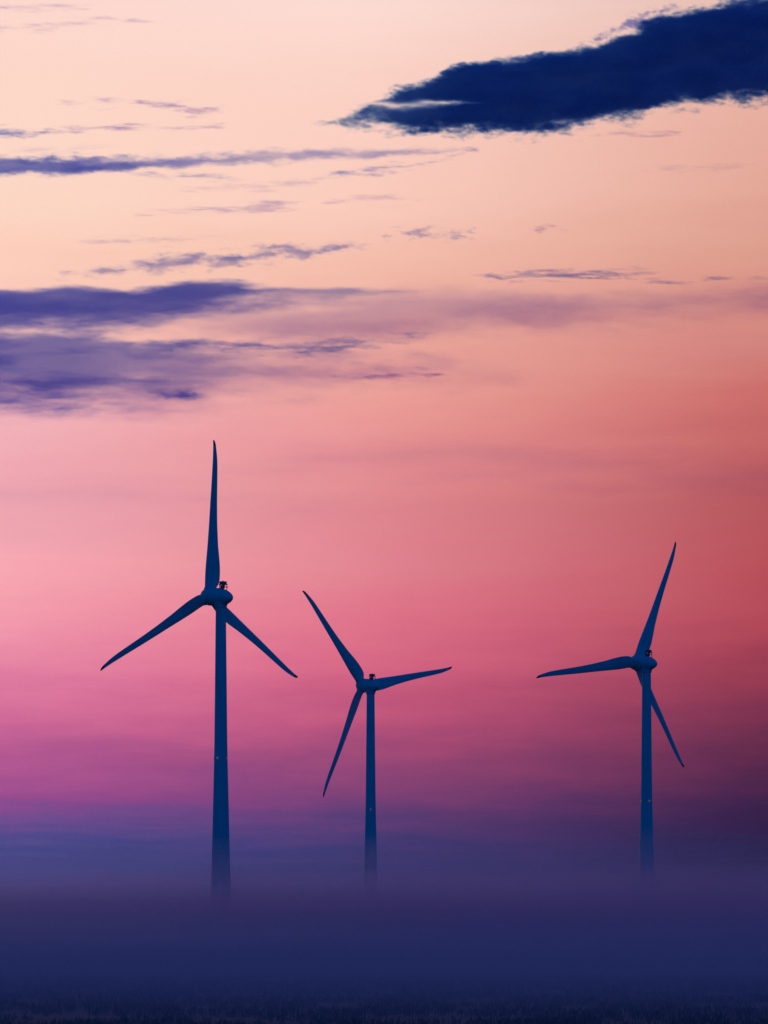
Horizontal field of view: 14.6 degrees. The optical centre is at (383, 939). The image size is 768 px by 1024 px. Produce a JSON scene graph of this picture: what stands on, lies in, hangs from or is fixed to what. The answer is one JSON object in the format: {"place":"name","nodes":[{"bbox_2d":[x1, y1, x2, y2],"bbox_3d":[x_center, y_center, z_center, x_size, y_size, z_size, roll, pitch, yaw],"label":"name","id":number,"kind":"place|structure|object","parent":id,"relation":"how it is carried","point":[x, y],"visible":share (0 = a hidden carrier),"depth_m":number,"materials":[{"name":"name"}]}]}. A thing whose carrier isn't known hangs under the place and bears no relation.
{"place":"outdoors","nodes":[
{"label":"outdoors","id":0,"kind":"place"},
{"bbox_2d":[0,940,767,1023],"bbox_3d":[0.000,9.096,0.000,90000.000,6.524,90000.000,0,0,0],"label":"ground","id":1,"kind":"structure","parent":0,"point":[328,958],"depth_m":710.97,"materials":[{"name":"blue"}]},
{"bbox_2d":[100,440,297,957],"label":"wind turbine","id":2,"kind":"object","parent":1,"relation":"on","point":[219,599],"visible":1,"depth_m":1002.03,"materials":[{"name":"metal"}]},
{"bbox_2d":[302,591,451,955],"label":"wind turbine","id":3,"kind":"object","parent":1,"relation":"on","point":[370,686],"visible":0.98,"depth_m":1306.48,"materials":[{"name":"metal"}]},
{"bbox_2d":[536,542,684,956],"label":"wind turbine","id":4,"kind":"object","parent":1,"relation":"on","point":[641,662],"visible":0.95,"depth_m":1172.95,"materials":[{"name":"metal"}]},
{"bbox_2d":[0,0,767,939],"label":"sky","id":5,"kind":"structure","parent":0,"point":[462,305],"materials":[{"name":"pink"}]}
]}

